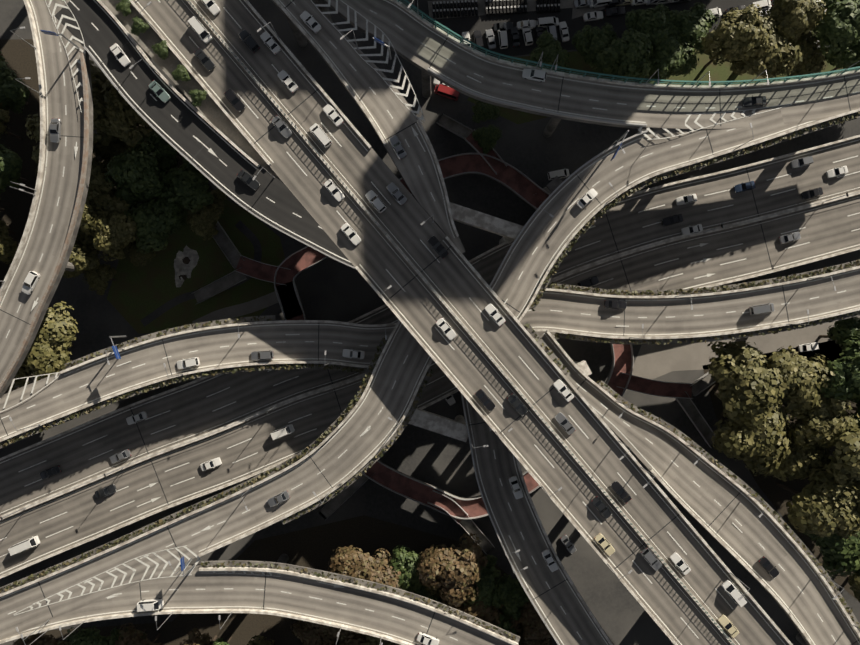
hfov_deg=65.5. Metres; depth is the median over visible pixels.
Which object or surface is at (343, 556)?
tree
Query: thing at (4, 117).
tree
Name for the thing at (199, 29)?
van
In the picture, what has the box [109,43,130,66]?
car
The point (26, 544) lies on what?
minibus
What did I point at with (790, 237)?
car
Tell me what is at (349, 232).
car
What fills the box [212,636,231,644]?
tree
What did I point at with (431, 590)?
tree
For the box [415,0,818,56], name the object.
parking pavement
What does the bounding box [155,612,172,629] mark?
street lamp
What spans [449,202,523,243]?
pier cap beam
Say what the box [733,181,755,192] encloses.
car
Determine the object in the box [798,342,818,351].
car
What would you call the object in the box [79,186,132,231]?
tree
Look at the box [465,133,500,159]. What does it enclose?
pedestrian overpass
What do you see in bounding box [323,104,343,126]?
car
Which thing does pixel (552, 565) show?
car
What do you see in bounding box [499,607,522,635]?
tree
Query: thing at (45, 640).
tree
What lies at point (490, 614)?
tree
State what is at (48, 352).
tree
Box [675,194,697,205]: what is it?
car
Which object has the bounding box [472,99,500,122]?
tree
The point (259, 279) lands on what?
overpass railing
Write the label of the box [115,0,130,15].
tree
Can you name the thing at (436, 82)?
car
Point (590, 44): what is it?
tree
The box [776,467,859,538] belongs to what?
tree
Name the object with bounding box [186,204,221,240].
tree
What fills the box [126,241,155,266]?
tree
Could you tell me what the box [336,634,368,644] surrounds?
tree
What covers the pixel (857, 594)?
tree
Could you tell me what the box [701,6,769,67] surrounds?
tree
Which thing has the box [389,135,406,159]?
car
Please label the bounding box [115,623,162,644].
tree
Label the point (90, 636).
tree
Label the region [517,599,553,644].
tree
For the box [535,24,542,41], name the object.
car
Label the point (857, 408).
tree
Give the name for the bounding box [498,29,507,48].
van
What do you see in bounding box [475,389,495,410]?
car
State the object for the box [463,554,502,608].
tree
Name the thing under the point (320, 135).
van
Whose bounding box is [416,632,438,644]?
car
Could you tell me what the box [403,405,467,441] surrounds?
pier cap beam
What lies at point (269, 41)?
car
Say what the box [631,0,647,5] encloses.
car
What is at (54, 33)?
sign gantry
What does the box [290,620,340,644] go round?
tree
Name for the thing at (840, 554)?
tree
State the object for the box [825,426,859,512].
tree
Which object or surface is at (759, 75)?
street lamp
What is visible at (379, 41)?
sign gantry
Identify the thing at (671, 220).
car
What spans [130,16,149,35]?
tree
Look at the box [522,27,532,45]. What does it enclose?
suv
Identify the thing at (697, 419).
overpass stairs
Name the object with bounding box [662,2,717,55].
tree
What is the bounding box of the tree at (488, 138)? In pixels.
[472,124,502,153]
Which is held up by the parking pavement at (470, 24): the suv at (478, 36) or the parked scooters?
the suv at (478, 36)
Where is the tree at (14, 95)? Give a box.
[0,51,29,113]
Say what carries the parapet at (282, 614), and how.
on the road at (357, 602)
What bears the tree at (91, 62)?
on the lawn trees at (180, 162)
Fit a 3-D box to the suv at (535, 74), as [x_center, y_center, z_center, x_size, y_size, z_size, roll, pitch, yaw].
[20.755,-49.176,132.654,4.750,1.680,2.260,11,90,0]
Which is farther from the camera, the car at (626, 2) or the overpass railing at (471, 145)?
the car at (626, 2)
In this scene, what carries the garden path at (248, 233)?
on the garden lawn at (136, 295)
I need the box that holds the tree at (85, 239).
[76,227,95,247]
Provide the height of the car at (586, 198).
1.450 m
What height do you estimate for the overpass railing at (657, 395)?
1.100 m
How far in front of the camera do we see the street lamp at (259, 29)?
122.86 m
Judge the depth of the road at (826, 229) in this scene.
150.77 m
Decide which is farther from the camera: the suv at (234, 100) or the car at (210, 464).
the car at (210, 464)
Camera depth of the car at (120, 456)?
149.84 m
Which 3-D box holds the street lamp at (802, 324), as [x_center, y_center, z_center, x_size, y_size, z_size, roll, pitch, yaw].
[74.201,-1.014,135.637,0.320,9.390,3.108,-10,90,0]
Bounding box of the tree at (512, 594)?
[494,573,528,620]
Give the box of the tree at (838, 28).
[813,0,859,57]
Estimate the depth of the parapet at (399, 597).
139.78 m
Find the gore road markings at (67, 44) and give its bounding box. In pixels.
[45,0,84,111]
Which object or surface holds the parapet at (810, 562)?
on the road at (661, 452)
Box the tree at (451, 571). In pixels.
[416,533,487,609]
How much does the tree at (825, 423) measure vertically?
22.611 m
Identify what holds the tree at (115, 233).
on the garden lawn at (136, 295)
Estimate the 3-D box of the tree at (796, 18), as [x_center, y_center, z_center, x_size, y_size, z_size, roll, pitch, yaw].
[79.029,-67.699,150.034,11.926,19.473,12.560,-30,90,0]
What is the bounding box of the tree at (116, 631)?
[110,627,145,640]
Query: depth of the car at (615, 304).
141.41 m
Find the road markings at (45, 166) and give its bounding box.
[0,0,83,383]
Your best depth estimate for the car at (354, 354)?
142.68 m
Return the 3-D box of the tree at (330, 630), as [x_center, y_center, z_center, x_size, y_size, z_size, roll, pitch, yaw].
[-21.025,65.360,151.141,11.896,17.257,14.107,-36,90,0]
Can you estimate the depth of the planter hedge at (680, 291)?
140.51 m
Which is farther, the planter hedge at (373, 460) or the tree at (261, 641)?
the tree at (261, 641)
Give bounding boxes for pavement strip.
[572,0,605,18]
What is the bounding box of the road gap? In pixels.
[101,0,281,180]
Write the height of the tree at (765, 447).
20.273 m
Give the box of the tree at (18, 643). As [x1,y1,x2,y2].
[13,638,26,644]
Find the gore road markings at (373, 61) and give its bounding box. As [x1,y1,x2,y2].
[311,0,424,122]
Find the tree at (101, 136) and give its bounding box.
[90,69,115,145]
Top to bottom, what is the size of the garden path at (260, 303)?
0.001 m
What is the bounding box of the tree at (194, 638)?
[180,628,216,644]
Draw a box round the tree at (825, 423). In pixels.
[787,396,859,456]
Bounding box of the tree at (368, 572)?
[347,553,400,588]
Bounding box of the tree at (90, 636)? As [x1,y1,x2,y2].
[64,626,118,644]
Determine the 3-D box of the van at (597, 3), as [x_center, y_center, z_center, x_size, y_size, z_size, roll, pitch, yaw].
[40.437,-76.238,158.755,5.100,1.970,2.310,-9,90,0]
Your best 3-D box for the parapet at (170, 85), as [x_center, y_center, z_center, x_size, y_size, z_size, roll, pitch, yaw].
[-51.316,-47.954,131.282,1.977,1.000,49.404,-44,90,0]
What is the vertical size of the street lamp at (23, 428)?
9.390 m
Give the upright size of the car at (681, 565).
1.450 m
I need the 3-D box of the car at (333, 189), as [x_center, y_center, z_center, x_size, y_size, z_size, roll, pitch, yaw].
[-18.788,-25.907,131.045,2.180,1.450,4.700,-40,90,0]
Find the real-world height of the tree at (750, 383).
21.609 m
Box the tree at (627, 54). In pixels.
[596,28,654,82]
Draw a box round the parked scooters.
[432,0,560,17]
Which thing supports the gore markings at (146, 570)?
on the road at (386, 396)
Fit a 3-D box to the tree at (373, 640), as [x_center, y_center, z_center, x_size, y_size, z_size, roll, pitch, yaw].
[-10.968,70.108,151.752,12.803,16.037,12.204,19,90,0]
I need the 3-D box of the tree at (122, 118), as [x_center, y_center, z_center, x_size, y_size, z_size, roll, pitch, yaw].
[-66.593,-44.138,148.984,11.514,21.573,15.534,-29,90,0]
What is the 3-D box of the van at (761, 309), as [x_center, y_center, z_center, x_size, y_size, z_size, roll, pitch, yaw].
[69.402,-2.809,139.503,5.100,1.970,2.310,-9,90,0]
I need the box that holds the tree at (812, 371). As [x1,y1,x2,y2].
[765,345,834,418]
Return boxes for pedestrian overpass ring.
[276,154,631,516]
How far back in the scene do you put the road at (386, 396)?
140.44 m
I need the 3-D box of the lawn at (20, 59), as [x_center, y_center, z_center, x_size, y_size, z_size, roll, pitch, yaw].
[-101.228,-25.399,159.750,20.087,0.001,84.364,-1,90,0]
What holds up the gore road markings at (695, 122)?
on the road at (413, 34)
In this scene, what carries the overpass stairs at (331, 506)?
on the ground at (330, 290)
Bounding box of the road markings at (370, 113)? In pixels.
[279,0,454,237]
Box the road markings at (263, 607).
[23,571,511,644]
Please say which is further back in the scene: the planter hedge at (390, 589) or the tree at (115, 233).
the tree at (115, 233)
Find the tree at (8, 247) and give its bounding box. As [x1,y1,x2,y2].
[0,218,17,263]
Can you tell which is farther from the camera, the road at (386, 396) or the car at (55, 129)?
the road at (386, 396)
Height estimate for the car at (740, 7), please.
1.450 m
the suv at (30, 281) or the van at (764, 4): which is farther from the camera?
the van at (764, 4)
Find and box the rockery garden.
[174,245,198,286]
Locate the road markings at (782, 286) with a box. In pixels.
[0,270,859,437]
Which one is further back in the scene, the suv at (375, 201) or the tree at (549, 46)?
the tree at (549, 46)
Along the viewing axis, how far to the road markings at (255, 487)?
140.01 m
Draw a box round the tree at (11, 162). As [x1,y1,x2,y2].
[0,144,28,192]
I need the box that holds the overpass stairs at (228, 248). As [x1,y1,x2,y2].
[212,221,244,268]
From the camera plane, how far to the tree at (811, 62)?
148.07 m
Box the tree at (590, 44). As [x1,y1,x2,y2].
[572,23,617,68]
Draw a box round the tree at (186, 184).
[158,157,213,211]
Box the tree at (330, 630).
[304,621,360,642]
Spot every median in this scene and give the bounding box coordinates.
[0,190,859,519]
[186,0,735,644]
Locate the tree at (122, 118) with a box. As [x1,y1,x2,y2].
[93,80,152,149]
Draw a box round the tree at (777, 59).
[730,4,801,80]
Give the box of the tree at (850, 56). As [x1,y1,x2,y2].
[823,34,859,75]
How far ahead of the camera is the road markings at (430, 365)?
150.77 m
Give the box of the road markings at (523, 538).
[466,399,607,644]
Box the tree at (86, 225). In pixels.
[79,184,106,234]
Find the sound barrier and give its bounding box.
[391,0,859,88]
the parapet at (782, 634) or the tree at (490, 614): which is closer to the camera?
the parapet at (782, 634)
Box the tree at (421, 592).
[413,586,448,605]
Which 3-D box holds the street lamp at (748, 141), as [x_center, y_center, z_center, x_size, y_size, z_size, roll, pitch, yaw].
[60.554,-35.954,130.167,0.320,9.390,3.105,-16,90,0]
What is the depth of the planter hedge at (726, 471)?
135.60 m
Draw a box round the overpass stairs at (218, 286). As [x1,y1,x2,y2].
[191,268,246,303]
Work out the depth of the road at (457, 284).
131.77 m
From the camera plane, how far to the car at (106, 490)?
149.84 m
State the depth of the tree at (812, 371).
140.72 m
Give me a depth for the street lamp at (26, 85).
125.32 m
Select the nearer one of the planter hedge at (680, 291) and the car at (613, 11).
the planter hedge at (680, 291)
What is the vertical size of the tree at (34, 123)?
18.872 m
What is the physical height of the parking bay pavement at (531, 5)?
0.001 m
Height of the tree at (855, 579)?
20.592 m
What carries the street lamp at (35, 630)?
on the road at (386, 396)
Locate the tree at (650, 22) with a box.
[625,4,670,49]
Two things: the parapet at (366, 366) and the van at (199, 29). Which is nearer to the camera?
the van at (199, 29)
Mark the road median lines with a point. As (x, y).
(452, 320)
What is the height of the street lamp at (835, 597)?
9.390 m
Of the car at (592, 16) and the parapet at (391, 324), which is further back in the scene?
the car at (592, 16)
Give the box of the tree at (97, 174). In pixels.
[89,156,115,191]
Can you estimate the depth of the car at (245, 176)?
130.85 m
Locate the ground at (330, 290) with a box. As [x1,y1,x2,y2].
[0,0,859,644]
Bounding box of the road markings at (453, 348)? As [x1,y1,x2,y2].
[135,0,785,644]
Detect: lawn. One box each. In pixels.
[0,39,49,392]
[28,515,552,644]
[107,200,284,333]
[467,27,847,123]
[703,340,858,599]
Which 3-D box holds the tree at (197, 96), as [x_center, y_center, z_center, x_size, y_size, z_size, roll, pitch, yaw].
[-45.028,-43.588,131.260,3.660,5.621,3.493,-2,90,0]
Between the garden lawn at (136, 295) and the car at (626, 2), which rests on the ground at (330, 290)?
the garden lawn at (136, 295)
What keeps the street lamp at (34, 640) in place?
on the road at (357, 602)
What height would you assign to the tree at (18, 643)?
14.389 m
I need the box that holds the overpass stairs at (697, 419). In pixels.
[675,391,714,447]
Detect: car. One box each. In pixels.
[40,465,61,479]
[49,118,61,142]
[95,484,116,497]
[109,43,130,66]
[110,449,131,462]
[126,411,147,424]
[148,80,170,102]
[194,48,215,71]
[200,457,221,470]
[201,0,220,15]
[237,169,259,189]
[260,31,280,54]
[268,490,290,506]
[271,115,291,138]
[277,70,297,92]
[300,11,321,32]
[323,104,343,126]
[324,179,344,201]
[340,223,360,245]
[342,349,364,358]
[386,182,406,204]
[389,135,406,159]
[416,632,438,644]
[428,236,448,258]
[433,78,450,87]
[436,318,456,339]
[445,395,455,405]
[462,32,470,46]
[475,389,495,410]
[484,304,505,325]
[485,29,495,49]
[493,22,512,31]
[507,393,527,415]
[509,476,522,498]
[510,26,519,46]
[517,19,536,29]
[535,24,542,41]
[541,549,558,571]
[553,379,573,401]
[554,412,575,434]
[559,21,568,41]
[560,534,575,553]
[574,0,590,8]
[576,188,597,208]
[583,11,603,21]
[591,496,611,518]
[594,533,614,555]
[604,299,626,308]
[605,7,624,16]
[610,480,631,503]
[616,0,632,6]
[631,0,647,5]
[661,214,683,225]
[670,552,690,575]
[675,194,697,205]
[681,224,702,234]
[718,614,739,637]
[725,5,744,12]
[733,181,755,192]
[742,95,766,106]
[758,556,779,578]
[779,232,800,243]
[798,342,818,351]
[801,187,823,199]
[826,166,847,177]
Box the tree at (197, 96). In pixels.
[188,89,206,106]
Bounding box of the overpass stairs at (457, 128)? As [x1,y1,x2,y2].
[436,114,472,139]
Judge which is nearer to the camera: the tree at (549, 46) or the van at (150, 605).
the van at (150, 605)
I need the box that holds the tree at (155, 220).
[122,196,181,253]
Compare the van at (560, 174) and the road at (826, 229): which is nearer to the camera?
the road at (826, 229)
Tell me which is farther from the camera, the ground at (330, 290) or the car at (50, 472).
the ground at (330, 290)
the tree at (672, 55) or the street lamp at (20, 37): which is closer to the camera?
the street lamp at (20, 37)
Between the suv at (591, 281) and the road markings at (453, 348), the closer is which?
the road markings at (453, 348)
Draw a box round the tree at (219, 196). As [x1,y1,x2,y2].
[203,189,226,213]
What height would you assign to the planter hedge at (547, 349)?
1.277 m
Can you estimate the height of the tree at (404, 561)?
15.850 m
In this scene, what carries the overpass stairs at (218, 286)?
on the ground at (330, 290)
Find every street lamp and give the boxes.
[9,417,40,430]
[10,26,35,48]
[10,181,35,190]
[15,77,40,93]
[16,619,49,639]
[21,629,48,644]
[59,621,84,639]
[129,58,159,74]
[140,1,157,31]
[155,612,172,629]
[168,558,191,574]
[238,323,249,337]
[257,22,279,40]
[340,29,358,49]
[550,55,557,71]
[607,564,631,579]
[641,467,654,487]
[644,69,658,84]
[692,72,710,86]
[730,572,749,600]
[734,123,753,149]
[746,70,768,84]
[748,494,768,517]
[787,309,808,324]
[808,276,835,290]
[819,573,843,599]
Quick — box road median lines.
[0,0,859,644]
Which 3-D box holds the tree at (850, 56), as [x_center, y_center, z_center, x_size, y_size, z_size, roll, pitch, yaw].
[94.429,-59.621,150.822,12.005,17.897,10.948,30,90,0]
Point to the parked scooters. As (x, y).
(538, 7)
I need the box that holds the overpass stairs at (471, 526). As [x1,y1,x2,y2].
[459,517,494,554]
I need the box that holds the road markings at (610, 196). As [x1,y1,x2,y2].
[492,121,812,317]
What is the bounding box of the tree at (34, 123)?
[25,114,93,168]
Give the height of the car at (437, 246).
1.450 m
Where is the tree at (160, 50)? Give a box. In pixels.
[151,40,168,59]
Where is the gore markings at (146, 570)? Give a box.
[15,545,200,614]
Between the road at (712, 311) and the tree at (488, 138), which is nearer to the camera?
the road at (712, 311)
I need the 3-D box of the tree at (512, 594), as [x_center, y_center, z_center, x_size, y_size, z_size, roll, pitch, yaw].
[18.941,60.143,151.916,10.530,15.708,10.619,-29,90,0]
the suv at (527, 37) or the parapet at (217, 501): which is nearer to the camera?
the parapet at (217, 501)
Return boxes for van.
[137,598,163,611]
[188,16,212,43]
[271,424,294,439]
[309,123,331,147]
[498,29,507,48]
[537,16,558,27]
[547,24,556,39]
[547,169,569,179]
[589,0,611,7]
[646,0,659,5]
[709,7,721,17]
[721,580,746,606]
[749,0,771,9]
[749,302,774,314]
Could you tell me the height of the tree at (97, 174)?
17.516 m
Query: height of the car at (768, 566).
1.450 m
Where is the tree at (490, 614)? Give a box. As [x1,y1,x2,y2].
[452,597,507,628]
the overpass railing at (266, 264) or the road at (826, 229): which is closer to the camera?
the road at (826, 229)
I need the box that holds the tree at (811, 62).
[782,30,825,78]
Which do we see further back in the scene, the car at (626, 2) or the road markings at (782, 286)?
the car at (626, 2)
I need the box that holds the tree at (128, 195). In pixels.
[114,180,161,206]
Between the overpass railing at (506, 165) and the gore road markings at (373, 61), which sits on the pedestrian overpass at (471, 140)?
the overpass railing at (506, 165)
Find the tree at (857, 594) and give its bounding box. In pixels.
[848,575,859,602]
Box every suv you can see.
[22,271,39,294]
[176,357,199,368]
[224,89,245,112]
[238,30,259,52]
[251,350,273,360]
[365,190,386,212]
[473,30,483,50]
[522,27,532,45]
[522,68,546,81]
[577,276,598,286]
[606,0,621,6]
[640,547,661,570]
[655,0,671,4]
[790,156,813,168]
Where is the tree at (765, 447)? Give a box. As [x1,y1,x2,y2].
[711,402,796,476]
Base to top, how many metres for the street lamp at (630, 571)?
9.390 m
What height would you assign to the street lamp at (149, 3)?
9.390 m
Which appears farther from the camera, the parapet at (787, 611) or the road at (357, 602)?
the road at (357, 602)
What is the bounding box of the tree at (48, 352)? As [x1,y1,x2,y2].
[22,301,78,380]
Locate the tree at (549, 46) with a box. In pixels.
[524,30,569,72]
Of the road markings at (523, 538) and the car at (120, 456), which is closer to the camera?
the road markings at (523, 538)
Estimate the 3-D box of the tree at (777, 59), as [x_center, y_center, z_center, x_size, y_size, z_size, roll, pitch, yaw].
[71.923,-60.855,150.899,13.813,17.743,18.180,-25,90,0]
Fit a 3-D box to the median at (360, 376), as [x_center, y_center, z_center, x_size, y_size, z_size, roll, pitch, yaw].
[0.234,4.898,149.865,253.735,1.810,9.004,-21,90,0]
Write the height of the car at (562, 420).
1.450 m
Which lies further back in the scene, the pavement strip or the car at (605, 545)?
the pavement strip
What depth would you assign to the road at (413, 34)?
134.16 m
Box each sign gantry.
[40,30,79,48]
[109,335,126,359]
[180,556,194,576]
[373,37,391,59]
[610,130,628,160]
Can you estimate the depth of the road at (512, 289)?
136.19 m
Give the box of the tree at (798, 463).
[773,418,830,481]
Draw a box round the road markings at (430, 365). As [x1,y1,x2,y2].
[0,139,859,573]
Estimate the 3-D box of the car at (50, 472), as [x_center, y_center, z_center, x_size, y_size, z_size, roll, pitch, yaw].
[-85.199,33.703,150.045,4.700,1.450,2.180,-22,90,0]
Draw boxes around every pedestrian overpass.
[235,256,277,281]
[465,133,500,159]
[627,375,691,397]
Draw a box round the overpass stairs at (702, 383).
[690,372,716,395]
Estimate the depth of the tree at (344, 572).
146.15 m
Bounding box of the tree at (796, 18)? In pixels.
[766,0,826,45]
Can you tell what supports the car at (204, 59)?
on the road at (457, 284)
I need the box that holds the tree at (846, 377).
[816,336,859,403]
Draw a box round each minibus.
[8,536,40,555]
[434,84,459,100]
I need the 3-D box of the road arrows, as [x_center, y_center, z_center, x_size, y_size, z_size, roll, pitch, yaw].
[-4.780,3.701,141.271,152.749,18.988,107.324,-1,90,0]
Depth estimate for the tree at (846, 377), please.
138.81 m
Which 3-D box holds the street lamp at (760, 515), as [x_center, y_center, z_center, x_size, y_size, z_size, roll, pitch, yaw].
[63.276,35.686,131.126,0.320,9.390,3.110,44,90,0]
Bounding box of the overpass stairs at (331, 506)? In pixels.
[319,475,368,518]
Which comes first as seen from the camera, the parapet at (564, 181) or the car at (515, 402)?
the car at (515, 402)
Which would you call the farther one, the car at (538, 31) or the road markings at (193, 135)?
the car at (538, 31)
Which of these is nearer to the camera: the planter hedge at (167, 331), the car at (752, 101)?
the car at (752, 101)
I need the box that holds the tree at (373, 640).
[359,633,395,644]
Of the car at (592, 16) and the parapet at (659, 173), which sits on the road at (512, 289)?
the parapet at (659, 173)
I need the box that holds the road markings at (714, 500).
[544,333,859,644]
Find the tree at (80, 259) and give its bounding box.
[62,239,99,277]
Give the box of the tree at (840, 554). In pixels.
[801,527,859,578]
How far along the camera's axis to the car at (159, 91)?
130.85 m
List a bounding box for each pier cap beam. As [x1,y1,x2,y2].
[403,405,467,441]
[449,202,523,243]
[574,360,591,375]
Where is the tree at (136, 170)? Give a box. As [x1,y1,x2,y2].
[104,137,163,196]
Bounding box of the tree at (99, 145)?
[93,83,117,147]
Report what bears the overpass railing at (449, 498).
on the pedestrian overpass ring
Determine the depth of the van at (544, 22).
157.86 m
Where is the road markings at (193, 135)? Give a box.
[70,0,350,262]
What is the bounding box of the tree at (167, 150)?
[142,129,181,171]
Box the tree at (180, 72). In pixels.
[171,64,189,81]
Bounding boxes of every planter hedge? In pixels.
[0,337,386,592]
[62,315,274,368]
[201,560,519,641]
[281,369,432,524]
[523,322,570,376]
[529,111,859,310]
[549,259,859,295]
[553,310,859,344]
[596,380,859,631]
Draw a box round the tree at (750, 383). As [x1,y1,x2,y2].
[707,339,809,430]
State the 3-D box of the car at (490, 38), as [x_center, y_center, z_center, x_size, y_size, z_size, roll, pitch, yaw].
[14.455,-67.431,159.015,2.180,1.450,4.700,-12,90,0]
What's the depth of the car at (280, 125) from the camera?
130.84 m
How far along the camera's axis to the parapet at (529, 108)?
132.81 m
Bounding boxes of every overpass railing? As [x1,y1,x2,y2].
[234,270,286,285]
[240,255,290,269]
[274,153,633,518]
[293,172,614,499]
[427,502,458,524]
[433,490,467,514]
[465,139,496,174]
[474,129,507,166]
[617,386,692,398]
[620,372,692,383]
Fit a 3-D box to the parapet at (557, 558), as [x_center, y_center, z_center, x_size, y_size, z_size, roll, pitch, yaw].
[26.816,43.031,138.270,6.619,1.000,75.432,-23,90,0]
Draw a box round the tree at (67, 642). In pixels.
[58,635,107,644]
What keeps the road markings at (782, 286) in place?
on the road at (712, 311)
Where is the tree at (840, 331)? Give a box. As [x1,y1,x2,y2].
[819,316,859,352]
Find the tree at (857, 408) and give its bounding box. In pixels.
[847,404,859,432]
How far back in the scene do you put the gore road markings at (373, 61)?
131.74 m
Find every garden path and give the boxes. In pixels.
[140,220,261,326]
[192,291,277,328]
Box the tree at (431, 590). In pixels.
[418,559,443,598]
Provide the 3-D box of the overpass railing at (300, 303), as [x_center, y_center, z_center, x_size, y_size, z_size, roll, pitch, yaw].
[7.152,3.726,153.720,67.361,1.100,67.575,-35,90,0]
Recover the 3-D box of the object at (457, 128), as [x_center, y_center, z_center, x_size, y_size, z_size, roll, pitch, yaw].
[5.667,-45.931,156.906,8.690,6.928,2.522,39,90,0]
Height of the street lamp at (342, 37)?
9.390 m
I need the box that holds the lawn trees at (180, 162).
[90,123,213,252]
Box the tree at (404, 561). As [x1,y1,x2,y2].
[389,545,429,592]
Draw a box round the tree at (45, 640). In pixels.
[12,632,65,644]
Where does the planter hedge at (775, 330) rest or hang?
attached to the parapet at (366, 366)
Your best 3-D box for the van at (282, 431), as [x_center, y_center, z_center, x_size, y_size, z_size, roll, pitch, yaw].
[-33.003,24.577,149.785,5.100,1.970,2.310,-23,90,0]
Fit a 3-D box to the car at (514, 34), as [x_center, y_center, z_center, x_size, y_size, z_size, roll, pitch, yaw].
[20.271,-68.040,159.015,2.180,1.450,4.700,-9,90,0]
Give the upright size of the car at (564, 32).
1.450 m
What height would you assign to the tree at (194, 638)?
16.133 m
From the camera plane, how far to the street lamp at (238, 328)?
133.19 m
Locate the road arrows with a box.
[31,76,748,598]
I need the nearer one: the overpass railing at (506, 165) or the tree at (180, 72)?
the tree at (180, 72)
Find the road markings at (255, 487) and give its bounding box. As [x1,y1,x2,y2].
[0,323,429,616]
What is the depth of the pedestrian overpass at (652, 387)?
154.28 m
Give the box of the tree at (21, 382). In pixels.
[7,365,34,389]
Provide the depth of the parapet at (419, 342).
130.77 m
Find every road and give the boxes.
[0,0,92,398]
[0,137,859,575]
[0,265,859,442]
[0,322,430,639]
[8,564,510,644]
[55,0,353,268]
[133,0,788,644]
[272,0,464,253]
[322,0,859,129]
[461,396,612,644]
[489,95,843,318]
[540,330,859,644]
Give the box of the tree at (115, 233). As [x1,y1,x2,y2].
[90,210,138,261]
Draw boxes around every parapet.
[0,0,45,300]
[0,53,88,392]
[0,135,859,460]
[0,247,859,578]
[0,307,859,441]
[0,320,400,596]
[0,609,413,644]
[60,266,859,373]
[84,46,356,269]
[97,0,259,166]
[129,0,677,644]
[198,358,432,556]
[199,566,518,644]
[244,0,792,644]
[273,0,385,145]
[417,119,458,236]
[428,68,646,126]
[461,393,559,644]
[489,130,647,286]
[516,458,612,644]
[518,108,859,320]
[546,331,859,639]
[649,468,813,644]
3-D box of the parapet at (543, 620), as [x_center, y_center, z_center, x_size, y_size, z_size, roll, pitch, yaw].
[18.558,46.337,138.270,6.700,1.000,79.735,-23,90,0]
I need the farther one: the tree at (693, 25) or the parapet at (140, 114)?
the tree at (693, 25)
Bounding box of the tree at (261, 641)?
[247,635,275,644]
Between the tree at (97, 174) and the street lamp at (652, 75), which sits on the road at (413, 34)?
the street lamp at (652, 75)
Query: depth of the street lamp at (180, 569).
131.82 m
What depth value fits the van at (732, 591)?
130.00 m
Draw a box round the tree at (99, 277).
[82,264,116,295]
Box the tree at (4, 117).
[0,109,22,139]
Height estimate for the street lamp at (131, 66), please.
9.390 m
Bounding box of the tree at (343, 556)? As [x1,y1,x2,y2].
[328,545,391,575]
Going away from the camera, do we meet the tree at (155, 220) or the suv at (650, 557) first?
the suv at (650, 557)
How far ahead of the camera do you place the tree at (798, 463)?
142.55 m
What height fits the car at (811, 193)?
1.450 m
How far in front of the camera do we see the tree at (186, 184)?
145.76 m
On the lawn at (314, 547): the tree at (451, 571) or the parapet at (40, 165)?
the tree at (451, 571)
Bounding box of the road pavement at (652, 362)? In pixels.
[626,316,859,389]
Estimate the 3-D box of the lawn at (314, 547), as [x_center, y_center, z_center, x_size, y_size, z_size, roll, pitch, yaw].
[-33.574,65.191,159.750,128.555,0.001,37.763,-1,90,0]
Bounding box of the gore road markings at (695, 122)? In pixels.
[638,103,791,139]
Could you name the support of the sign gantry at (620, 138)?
on the road at (512, 289)
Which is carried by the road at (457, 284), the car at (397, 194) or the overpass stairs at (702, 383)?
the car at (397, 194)
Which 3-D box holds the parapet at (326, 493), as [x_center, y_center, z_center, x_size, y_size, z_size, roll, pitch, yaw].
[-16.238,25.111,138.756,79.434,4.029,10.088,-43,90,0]
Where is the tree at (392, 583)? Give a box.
[378,564,413,641]
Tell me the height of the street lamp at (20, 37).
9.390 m
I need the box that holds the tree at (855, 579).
[850,556,859,591]
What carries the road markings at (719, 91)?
on the road at (413, 34)
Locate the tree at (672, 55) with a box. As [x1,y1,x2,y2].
[647,27,698,83]
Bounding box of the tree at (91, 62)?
[89,60,101,76]
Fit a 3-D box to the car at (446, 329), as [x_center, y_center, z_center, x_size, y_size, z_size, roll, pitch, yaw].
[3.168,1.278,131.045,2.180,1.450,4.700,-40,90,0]
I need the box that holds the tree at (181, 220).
[168,207,187,236]
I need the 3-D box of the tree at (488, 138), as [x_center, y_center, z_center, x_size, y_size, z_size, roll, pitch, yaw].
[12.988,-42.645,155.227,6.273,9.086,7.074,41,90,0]
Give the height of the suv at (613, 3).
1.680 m
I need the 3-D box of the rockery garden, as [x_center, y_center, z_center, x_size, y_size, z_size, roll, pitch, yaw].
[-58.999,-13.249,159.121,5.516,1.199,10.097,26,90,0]
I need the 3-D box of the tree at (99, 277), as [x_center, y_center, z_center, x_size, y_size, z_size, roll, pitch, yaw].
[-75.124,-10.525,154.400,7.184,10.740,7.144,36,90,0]
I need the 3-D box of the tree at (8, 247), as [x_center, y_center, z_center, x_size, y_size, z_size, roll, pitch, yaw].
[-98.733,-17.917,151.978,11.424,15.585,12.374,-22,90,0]
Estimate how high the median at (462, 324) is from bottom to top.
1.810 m
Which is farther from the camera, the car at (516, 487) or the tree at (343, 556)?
the tree at (343, 556)
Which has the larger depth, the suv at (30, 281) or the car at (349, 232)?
the suv at (30, 281)
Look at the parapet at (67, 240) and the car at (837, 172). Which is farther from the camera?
the car at (837, 172)
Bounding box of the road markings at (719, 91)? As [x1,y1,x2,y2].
[370,0,859,125]
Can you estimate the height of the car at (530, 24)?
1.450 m
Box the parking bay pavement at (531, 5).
[428,0,572,19]
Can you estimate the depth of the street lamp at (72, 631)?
133.81 m
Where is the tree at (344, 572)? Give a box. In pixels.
[333,562,348,575]
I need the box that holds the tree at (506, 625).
[494,613,519,644]
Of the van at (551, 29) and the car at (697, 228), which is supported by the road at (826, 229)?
the car at (697, 228)
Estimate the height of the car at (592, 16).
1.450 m
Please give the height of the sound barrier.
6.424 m
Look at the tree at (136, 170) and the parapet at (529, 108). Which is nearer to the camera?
the parapet at (529, 108)
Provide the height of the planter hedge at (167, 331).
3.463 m
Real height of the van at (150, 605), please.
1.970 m
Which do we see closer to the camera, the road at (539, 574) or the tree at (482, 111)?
the road at (539, 574)

